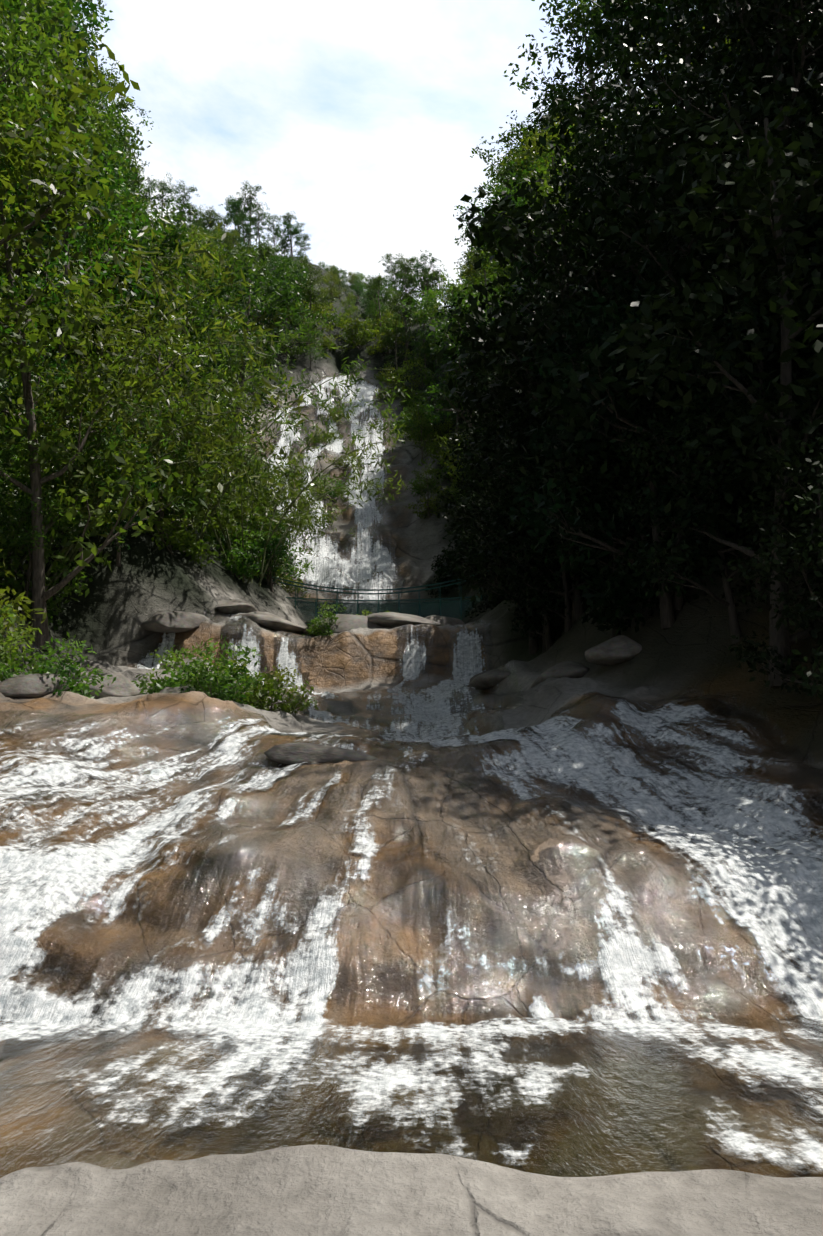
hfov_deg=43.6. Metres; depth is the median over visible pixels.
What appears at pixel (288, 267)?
tree
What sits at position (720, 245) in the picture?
tree
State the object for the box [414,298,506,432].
tree
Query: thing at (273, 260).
shrub
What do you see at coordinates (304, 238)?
tree
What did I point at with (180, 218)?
tree
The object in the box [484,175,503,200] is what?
tree
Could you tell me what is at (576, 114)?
tree
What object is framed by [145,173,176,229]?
tree
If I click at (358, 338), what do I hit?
shrub
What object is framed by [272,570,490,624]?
footbridge
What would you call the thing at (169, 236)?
tree
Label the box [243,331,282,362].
shrub
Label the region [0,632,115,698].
shrub
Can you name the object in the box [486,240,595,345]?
tree
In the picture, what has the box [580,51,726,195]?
tree
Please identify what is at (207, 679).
shrub
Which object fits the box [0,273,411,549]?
tree
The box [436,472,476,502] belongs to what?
shrub
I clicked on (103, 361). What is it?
tree
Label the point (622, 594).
bush
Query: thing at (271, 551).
tree
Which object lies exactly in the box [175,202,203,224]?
tree
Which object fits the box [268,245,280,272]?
tree
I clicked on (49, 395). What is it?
shrub
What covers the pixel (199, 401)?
tree
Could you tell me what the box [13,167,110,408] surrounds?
tree
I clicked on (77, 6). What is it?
tree
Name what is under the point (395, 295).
tree
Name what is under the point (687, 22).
tree
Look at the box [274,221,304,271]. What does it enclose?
tree
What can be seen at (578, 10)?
tree
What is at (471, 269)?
tree
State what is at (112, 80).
tree
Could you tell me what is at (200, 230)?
tree
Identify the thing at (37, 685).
boulder
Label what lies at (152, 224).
tree
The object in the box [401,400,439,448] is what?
shrub
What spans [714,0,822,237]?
tree
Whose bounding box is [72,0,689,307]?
sky
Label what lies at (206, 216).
tree
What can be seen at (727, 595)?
tree
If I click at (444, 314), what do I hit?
shrub
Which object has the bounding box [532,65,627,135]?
tree
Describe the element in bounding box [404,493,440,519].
tree
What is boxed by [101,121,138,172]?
tree
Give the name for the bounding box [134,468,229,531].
shrub
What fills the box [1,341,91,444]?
tree
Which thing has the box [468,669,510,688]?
boulder
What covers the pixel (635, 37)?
tree
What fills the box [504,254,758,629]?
tree
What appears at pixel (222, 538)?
shrub
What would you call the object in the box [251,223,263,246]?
tree
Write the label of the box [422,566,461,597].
tree
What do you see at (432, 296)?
tree
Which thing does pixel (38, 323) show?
tree
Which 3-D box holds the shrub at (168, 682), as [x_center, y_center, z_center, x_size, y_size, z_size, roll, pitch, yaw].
[-4.699,1.420,23.213,2.845,2.160,2.491,-1,-8,8]
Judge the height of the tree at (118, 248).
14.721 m
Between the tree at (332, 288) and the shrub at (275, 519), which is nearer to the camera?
the shrub at (275, 519)
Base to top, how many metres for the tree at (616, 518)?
8.672 m
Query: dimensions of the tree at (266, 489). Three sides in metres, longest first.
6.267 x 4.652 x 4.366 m
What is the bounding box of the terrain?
[0,252,822,1235]
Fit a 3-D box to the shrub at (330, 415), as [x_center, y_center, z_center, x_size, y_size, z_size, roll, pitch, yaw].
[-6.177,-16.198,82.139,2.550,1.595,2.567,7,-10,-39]
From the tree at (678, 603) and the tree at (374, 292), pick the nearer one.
the tree at (678, 603)
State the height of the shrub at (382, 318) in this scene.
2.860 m
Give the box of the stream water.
[0,375,822,1176]
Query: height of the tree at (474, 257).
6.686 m
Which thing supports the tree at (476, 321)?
on the terrain
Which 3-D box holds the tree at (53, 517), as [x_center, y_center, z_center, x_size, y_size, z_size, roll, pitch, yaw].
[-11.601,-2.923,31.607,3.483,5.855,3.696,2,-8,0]
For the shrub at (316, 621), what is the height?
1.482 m
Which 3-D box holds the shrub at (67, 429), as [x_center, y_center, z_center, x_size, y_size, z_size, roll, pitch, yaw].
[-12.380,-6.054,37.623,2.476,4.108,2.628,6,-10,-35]
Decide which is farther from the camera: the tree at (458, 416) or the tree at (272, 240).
the tree at (272, 240)
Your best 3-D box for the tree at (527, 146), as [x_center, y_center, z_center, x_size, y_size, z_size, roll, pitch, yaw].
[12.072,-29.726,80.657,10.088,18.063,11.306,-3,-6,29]
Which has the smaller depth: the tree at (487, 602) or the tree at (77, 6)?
the tree at (487, 602)
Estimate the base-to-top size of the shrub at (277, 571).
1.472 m
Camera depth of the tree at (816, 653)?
15.06 m
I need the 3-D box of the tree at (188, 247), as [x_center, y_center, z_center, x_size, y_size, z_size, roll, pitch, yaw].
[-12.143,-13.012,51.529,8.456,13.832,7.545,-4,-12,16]
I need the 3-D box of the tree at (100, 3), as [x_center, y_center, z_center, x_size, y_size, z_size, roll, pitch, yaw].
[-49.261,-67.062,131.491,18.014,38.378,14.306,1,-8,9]
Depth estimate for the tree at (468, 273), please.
120.41 m
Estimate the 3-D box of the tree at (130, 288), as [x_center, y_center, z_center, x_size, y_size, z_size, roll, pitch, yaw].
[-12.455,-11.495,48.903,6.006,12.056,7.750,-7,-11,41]
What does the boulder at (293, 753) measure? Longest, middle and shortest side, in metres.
2.230 x 1.121 x 0.455 m
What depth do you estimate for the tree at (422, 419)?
74.07 m
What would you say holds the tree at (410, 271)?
on the terrain
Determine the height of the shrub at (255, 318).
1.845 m
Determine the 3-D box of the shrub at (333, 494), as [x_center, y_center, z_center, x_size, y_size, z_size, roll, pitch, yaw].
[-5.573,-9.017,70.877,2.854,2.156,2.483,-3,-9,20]
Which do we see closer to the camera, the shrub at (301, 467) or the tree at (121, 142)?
the shrub at (301, 467)
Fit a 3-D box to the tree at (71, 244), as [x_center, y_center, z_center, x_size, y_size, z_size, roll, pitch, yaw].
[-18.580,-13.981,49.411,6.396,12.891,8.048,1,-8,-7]
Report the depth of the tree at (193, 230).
98.16 m
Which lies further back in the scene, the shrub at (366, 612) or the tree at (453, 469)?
the tree at (453, 469)
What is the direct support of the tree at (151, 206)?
on the terrain
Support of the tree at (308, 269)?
on the terrain
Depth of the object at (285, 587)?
51.62 m
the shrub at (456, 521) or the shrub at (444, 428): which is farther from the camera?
the shrub at (444, 428)
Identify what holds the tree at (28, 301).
on the terrain
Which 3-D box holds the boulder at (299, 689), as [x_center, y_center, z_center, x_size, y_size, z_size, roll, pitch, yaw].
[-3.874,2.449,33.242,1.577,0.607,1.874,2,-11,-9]
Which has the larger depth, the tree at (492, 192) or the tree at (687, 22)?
the tree at (492, 192)
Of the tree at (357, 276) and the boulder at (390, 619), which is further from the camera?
the tree at (357, 276)
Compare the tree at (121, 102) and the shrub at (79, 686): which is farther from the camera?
the tree at (121, 102)
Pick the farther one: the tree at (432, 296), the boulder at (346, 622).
the tree at (432, 296)
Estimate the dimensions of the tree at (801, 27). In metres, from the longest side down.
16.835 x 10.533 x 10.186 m
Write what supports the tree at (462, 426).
on the terrain
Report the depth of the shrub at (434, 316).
93.65 m
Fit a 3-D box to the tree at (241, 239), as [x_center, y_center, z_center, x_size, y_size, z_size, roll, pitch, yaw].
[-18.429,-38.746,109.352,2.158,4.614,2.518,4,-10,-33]
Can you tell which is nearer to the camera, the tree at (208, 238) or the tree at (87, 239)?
the tree at (87, 239)
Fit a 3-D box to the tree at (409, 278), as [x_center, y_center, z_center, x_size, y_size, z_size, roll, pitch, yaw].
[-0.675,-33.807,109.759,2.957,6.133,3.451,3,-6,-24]
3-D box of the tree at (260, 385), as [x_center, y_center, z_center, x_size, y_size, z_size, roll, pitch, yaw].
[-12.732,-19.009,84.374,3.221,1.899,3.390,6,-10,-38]
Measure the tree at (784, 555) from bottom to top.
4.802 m
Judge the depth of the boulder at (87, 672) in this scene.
26.08 m
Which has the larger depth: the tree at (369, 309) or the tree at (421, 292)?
the tree at (421, 292)
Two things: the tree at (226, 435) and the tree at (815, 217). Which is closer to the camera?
the tree at (815, 217)
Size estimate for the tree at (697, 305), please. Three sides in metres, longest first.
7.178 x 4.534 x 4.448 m
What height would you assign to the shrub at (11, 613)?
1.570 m
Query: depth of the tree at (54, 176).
52.06 m
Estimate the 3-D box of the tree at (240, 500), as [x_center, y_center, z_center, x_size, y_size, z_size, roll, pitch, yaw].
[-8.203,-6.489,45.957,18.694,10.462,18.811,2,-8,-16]
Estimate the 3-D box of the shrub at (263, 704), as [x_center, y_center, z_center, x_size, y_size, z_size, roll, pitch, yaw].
[-3.789,1.581,23.861,2.821,1.602,2.976,4,-9,-24]
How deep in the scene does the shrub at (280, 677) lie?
24.53 m
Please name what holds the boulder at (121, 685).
on the terrain
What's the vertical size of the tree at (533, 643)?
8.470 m
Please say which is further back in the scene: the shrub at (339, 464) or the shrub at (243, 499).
the shrub at (339, 464)
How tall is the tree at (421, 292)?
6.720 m
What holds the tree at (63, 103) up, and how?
on the terrain
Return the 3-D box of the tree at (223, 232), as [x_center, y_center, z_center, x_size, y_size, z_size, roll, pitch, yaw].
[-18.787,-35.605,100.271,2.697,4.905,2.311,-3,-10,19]
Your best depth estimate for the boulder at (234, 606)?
37.86 m
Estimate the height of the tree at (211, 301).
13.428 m
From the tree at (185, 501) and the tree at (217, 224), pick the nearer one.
the tree at (185, 501)
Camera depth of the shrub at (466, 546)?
55.65 m
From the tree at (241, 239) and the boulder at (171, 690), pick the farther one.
the tree at (241, 239)
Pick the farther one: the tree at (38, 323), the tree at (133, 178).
the tree at (133, 178)
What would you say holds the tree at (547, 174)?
on the terrain
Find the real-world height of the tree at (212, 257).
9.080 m
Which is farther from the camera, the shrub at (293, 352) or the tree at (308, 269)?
the tree at (308, 269)
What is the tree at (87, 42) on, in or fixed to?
on the terrain
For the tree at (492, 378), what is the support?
on the terrain
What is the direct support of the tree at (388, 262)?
on the terrain
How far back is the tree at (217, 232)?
95.48 m
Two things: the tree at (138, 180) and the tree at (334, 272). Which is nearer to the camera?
the tree at (138, 180)
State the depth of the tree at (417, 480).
69.93 m
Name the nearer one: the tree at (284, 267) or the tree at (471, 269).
the tree at (471, 269)
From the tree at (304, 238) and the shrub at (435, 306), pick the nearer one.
the shrub at (435, 306)
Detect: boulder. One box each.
[0,673,69,697]
[52,663,93,682]
[81,673,142,698]
[140,610,212,632]
[159,686,199,692]
[160,657,217,668]
[215,599,257,613]
[230,611,303,634]
[264,742,376,765]
[285,685,314,694]
[302,614,379,635]
[367,612,441,627]
[426,615,464,625]
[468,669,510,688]
[469,669,494,682]
[531,661,588,687]
[585,635,641,665]
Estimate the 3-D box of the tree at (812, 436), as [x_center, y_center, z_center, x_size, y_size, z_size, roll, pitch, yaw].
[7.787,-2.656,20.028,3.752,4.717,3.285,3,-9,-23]
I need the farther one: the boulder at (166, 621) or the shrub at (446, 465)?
the shrub at (446, 465)
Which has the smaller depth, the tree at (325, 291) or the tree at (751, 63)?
the tree at (751, 63)
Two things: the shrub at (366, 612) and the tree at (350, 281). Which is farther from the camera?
the tree at (350, 281)
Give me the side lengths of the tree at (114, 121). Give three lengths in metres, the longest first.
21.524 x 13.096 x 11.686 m
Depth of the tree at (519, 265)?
48.99 m
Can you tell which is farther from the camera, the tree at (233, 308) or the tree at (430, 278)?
the tree at (430, 278)
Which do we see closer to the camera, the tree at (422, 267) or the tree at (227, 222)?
the tree at (422, 267)
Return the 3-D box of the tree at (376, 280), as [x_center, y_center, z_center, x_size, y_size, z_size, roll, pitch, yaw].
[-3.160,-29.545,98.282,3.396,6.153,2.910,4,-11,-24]
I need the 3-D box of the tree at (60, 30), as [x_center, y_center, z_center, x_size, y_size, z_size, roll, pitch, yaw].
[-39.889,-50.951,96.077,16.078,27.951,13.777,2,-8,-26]
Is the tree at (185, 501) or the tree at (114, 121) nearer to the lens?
the tree at (185, 501)
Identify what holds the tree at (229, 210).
on the terrain
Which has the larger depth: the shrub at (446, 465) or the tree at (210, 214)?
the tree at (210, 214)
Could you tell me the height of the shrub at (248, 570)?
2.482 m
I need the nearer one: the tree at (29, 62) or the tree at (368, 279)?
the tree at (29, 62)
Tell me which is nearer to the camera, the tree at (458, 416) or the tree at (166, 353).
the tree at (166, 353)
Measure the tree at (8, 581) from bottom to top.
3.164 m
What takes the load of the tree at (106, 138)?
on the terrain
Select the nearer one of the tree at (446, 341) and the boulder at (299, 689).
the boulder at (299, 689)
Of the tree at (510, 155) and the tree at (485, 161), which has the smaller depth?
the tree at (510, 155)
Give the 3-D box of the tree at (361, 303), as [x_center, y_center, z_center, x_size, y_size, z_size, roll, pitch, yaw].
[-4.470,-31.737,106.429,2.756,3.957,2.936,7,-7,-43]
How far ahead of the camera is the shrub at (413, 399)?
83.20 m
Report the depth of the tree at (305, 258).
106.38 m
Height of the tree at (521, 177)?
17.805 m
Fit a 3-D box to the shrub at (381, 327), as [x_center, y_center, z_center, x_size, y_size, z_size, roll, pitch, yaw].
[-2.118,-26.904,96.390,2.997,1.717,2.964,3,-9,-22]
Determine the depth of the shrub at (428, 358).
90.75 m
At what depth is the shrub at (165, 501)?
42.24 m
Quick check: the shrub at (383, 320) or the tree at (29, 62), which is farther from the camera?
the shrub at (383, 320)
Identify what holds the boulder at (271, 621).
on the terrain
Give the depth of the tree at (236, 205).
122.39 m
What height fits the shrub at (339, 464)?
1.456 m
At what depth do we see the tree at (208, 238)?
62.60 m
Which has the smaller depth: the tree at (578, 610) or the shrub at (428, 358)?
the tree at (578, 610)
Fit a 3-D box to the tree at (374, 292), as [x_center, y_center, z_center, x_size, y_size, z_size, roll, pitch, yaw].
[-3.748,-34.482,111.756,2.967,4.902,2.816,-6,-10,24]
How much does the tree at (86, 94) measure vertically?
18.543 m
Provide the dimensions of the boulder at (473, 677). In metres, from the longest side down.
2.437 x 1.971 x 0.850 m
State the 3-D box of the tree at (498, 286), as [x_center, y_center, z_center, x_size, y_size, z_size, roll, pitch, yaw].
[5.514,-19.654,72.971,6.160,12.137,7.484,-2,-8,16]
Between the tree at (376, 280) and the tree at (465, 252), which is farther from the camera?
the tree at (465, 252)
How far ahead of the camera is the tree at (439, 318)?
89.20 m
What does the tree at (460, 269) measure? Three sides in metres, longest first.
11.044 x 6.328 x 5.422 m
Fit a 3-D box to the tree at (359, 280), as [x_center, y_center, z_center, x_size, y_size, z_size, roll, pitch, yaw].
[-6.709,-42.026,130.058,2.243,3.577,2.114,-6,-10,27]
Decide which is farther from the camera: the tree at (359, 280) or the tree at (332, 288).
the tree at (359, 280)
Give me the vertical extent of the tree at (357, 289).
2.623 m
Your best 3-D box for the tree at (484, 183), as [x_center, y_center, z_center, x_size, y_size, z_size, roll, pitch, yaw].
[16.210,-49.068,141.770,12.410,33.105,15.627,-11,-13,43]
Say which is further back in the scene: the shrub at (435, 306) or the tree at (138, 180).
the shrub at (435, 306)
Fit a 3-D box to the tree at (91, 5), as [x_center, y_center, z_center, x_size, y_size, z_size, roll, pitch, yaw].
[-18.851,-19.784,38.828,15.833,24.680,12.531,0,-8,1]
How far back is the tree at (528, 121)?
99.54 m
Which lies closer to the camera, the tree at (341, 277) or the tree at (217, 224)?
the tree at (341, 277)
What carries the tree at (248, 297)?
on the terrain
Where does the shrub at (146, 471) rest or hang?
on the terrain
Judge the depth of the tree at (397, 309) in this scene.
92.88 m
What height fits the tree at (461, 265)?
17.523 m
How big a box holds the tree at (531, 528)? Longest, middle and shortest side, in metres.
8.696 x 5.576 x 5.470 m
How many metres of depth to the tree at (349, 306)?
108.96 m
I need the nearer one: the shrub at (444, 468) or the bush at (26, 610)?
the bush at (26, 610)
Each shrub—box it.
[0,415,37,446]
[0,439,59,576]
[0,601,17,638]
[0,615,57,680]
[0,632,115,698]
[8,357,81,440]
[41,398,105,488]
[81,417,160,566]
[95,418,176,525]
[106,464,186,522]
[113,491,224,567]
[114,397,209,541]
[131,644,241,694]
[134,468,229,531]
[148,635,263,707]
[161,640,264,700]
[166,462,240,515]
[189,505,272,564]
[212,652,318,713]
[219,525,275,579]
[220,468,266,527]
[225,229,242,259]
[235,664,313,714]
[239,310,268,324]
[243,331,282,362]
[245,519,290,585]
[248,246,274,281]
[251,483,303,579]
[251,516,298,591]
[255,556,315,585]
[256,245,282,282]
[257,543,307,570]
[260,356,278,366]
[261,564,289,580]
[262,308,283,337]
[269,452,313,472]
[274,331,305,357]
[277,298,317,320]
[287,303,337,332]
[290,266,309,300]
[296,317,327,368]
[299,287,326,305]
[303,601,346,635]
[308,427,341,444]
[314,473,346,498]
[315,302,353,326]
[319,403,354,421]
[324,451,360,467]
[337,313,376,352]
[339,317,379,341]
[351,609,388,615]
[363,310,407,323]
[365,327,414,354]
[367,310,416,329]
[371,309,395,332]
[374,365,419,400]
[376,319,399,337]
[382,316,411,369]
[382,407,443,443]
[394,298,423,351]
[394,357,439,389]
[400,389,424,407]
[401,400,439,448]
[402,342,436,363]
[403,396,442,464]
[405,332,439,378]
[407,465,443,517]
[411,406,455,443]
[418,454,457,481]
[421,430,469,463]
[428,308,445,335]
[429,303,441,317]
[431,548,468,582]
[435,308,454,323]
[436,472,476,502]
[437,450,465,483]
[444,489,471,543]
[449,516,485,588]
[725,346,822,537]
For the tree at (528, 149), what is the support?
on the terrain
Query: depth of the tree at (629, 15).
96.94 m
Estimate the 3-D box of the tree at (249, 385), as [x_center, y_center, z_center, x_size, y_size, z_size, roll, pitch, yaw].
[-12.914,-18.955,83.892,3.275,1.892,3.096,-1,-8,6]
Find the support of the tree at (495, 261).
on the terrain
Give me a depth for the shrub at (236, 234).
103.32 m
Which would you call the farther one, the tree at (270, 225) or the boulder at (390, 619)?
the tree at (270, 225)
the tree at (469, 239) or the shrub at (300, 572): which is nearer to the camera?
the shrub at (300, 572)
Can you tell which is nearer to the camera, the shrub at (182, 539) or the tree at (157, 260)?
the shrub at (182, 539)
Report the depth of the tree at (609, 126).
26.67 m
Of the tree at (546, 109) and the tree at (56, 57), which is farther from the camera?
the tree at (546, 109)
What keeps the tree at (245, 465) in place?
on the terrain
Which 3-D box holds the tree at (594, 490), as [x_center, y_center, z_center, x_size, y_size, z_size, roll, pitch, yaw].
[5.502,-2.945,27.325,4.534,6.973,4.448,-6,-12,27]
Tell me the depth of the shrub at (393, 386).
86.27 m
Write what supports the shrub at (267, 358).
on the terrain
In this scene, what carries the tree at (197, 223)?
on the terrain
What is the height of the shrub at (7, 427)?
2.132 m
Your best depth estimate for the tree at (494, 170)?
123.61 m
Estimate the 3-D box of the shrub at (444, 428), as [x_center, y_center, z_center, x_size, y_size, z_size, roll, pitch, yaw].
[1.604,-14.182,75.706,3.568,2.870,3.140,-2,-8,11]
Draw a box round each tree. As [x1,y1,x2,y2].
[0,0,94,348]
[0,0,98,147]
[0,0,106,178]
[0,0,140,281]
[0,10,88,102]
[0,23,115,289]
[0,82,151,307]
[0,101,222,649]
[0,104,168,457]
[0,161,34,283]
[0,193,35,384]
[0,208,339,593]
[0,242,69,416]
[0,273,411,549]
[0,362,205,579]
[0,429,86,614]
[0,528,93,633]
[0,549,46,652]
[1,186,93,375]
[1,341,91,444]
[4,265,90,409]
[5,52,99,264]
[5,355,50,414]
[6,0,76,50]
[6,311,462,586]
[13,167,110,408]
[17,211,176,398]
[18,193,200,432]
[19,23,101,98]
[21,9,86,69]
[24,177,219,374]
[25,0,109,82]
[26,0,99,64]
[32,0,83,80]
[37,90,141,221]
[43,55,105,119]
[45,0,106,66]
[45,81,152,219]
[45,127,146,214]
[45,186,157,383]
[59,0,113,75]
[72,325,173,476]
[73,52,135,115]
[75,172,143,215]
[75,209,204,378]
[75,242,229,401]
[80,211,199,356]
[83,283,246,529]
[85,67,145,147]
[87,139,141,207]
[91,101,138,161]
[94,261,264,516]
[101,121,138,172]
[102,212,239,386]
[116,147,149,197]
[131,260,255,404]
[132,172,160,203]
[140,217,267,460]
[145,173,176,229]
[147,297,226,421]
[157,239,327,504]
[157,402,388,581]
[166,229,292,468]
[168,211,189,228]
[170,179,199,226]
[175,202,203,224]
[178,312,277,451]
[185,223,207,241]
[186,241,231,292]
[188,219,202,227]
[189,226,207,296]
[198,205,215,229]
[199,206,219,232]
[202,423,253,508]
[205,229,228,276]
[210,228,232,247]
[211,218,225,233]
[214,215,232,251]
[215,444,261,504]
[218,199,243,227]
[221,294,257,371]
[222,241,284,353]
[224,195,246,239]
[226,197,251,237]
[226,212,253,244]
[229,231,246,252]
[236,180,265,246]
[236,453,298,556]
[242,214,257,244]
[242,240,275,318]
[243,202,269,244]
[244,376,267,395]
[246,373,276,396]
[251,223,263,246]
[252,252,318,333]
[257,233,270,245]
[264,214,281,247]
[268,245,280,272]
[269,232,281,259]
[272,255,299,292]
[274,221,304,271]
[277,210,305,256]
[277,231,293,253]
[278,253,299,291]
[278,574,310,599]
[287,263,335,346]
[292,254,309,284]
[293,241,305,259]
[295,234,310,255]
[298,260,316,285]
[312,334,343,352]
[314,277,333,311]
[321,264,342,296]
[324,269,343,310]
[329,267,350,299]
[337,292,363,334]
[342,297,355,316]
[345,272,355,284]
[349,272,365,297]
[350,283,365,303]
[351,273,366,290]
[356,293,375,324]
[361,273,392,335]
[361,297,382,328]
[363,284,395,330]
[364,274,373,290]
[364,280,388,310]
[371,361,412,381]
[376,286,402,317]
[379,251,402,299]
[379,280,398,309]
[385,290,418,360]
[389,269,400,303]
[393,253,416,316]
[393,271,418,294]
[395,272,504,444]
[396,258,423,310]
[397,277,419,295]
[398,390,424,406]
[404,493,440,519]
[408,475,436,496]
[410,249,441,316]
[413,267,443,329]
[413,281,428,308]
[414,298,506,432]
[418,311,444,365]
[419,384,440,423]
[421,265,450,305]
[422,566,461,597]
[426,321,472,433]
[428,165,720,592]
[432,547,460,569]
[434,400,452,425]
[435,287,546,434]
[435,318,458,369]
[436,411,507,576]
[436,422,553,654]
[437,310,601,620]
[438,259,505,311]
[439,246,523,387]
[440,419,512,561]
[447,464,470,520]
[453,175,548,290]
[453,436,520,562]
[454,251,469,279]
[458,245,485,279]
[459,265,471,286]
[460,265,473,279]
[461,217,610,423]
[463,223,493,270]
[464,247,489,276]
[464,571,510,617]
[468,216,545,306]
[470,123,536,201]
[473,146,516,196]
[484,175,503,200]
[486,130,532,193]
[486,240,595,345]
[486,432,612,631]
[487,123,569,297]
[488,174,533,198]
[488,353,519,405]
[489,339,598,623]
[490,0,822,543]
[494,114,605,268]
[496,0,822,410]
[496,83,576,185]
[499,176,579,311]
[499,210,704,470]
[500,119,586,249]
[504,0,649,126]
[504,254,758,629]
[513,124,571,180]
[522,36,822,548]
[526,81,602,170]
[527,293,662,546]
[530,110,621,243]
[531,0,662,109]
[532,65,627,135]
[532,218,659,361]
[538,373,672,637]
[539,86,614,137]
[548,289,754,621]
[553,0,818,237]
[558,111,700,277]
[561,291,751,609]
[565,71,706,209]
[575,0,822,504]
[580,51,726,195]
[587,0,702,89]
[596,65,822,686]
[607,382,808,643]
[635,14,814,111]
[637,240,821,526]
[637,286,822,595]
[665,301,814,512]
[685,208,820,371]
[693,0,822,229]
[713,131,822,439]
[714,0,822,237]
[720,366,822,579]
[724,432,822,693]
[734,133,822,387]
[773,433,822,700]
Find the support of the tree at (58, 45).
on the terrain
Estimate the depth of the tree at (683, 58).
77.24 m
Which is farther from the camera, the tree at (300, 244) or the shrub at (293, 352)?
the tree at (300, 244)
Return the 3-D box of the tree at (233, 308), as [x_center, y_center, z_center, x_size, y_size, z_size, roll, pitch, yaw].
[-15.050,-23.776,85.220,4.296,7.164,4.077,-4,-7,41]
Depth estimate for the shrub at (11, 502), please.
34.29 m
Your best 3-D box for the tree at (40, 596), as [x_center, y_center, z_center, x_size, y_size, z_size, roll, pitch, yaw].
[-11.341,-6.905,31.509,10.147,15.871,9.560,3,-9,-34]
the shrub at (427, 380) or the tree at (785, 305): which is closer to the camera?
the tree at (785, 305)
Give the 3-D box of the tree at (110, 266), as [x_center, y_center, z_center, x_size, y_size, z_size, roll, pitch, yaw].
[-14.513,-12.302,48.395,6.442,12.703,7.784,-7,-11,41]
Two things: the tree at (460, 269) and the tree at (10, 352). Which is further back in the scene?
the tree at (460, 269)
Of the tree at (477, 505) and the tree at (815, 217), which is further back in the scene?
the tree at (477, 505)
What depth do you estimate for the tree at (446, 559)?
60.12 m
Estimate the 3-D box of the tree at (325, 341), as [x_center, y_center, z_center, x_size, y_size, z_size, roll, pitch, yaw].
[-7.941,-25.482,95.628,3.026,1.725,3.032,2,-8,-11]
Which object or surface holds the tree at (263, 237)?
on the terrain
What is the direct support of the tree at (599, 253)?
on the terrain
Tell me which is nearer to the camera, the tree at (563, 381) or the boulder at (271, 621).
the tree at (563, 381)
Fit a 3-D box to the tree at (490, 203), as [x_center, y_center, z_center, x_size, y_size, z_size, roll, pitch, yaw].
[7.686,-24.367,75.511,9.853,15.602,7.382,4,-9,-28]
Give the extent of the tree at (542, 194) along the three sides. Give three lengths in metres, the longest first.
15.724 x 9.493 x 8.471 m
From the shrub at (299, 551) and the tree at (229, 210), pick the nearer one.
the shrub at (299, 551)
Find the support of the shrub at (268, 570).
on the terrain
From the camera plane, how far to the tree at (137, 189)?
77.61 m
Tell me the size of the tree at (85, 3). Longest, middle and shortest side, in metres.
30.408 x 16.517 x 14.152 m
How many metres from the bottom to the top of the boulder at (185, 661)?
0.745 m
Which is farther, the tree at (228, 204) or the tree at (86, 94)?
the tree at (228, 204)
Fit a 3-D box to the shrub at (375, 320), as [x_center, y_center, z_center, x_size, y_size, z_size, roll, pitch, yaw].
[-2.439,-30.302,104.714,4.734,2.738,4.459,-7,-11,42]
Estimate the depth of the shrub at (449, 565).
57.03 m
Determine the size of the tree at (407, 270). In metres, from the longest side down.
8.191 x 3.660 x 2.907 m
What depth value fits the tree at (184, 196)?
105.79 m
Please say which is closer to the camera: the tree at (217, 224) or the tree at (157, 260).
the tree at (157, 260)
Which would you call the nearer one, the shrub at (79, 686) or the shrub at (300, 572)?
the shrub at (79, 686)
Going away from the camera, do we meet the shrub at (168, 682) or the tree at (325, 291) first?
the shrub at (168, 682)
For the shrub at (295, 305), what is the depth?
96.16 m
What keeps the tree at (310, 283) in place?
on the terrain
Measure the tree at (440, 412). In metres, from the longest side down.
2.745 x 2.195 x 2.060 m
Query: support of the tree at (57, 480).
on the terrain
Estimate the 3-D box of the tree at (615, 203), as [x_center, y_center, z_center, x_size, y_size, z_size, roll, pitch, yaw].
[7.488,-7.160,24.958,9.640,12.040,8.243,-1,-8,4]
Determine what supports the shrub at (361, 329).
on the terrain
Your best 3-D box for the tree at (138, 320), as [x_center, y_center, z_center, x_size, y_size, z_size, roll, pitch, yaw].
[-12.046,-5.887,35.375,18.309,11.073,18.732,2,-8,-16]
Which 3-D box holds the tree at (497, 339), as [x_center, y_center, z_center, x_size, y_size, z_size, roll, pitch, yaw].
[5.070,-7.168,30.665,9.001,12.947,10.488,-3,-9,22]
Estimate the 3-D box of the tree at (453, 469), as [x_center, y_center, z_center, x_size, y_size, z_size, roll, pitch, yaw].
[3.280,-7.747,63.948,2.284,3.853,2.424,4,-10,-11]
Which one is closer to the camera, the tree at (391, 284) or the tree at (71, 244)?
the tree at (71, 244)
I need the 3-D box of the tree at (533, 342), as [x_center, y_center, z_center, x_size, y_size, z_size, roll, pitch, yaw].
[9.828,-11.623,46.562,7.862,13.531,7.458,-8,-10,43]
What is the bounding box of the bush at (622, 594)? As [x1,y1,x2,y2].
[557,522,715,635]
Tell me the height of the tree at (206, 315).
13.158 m

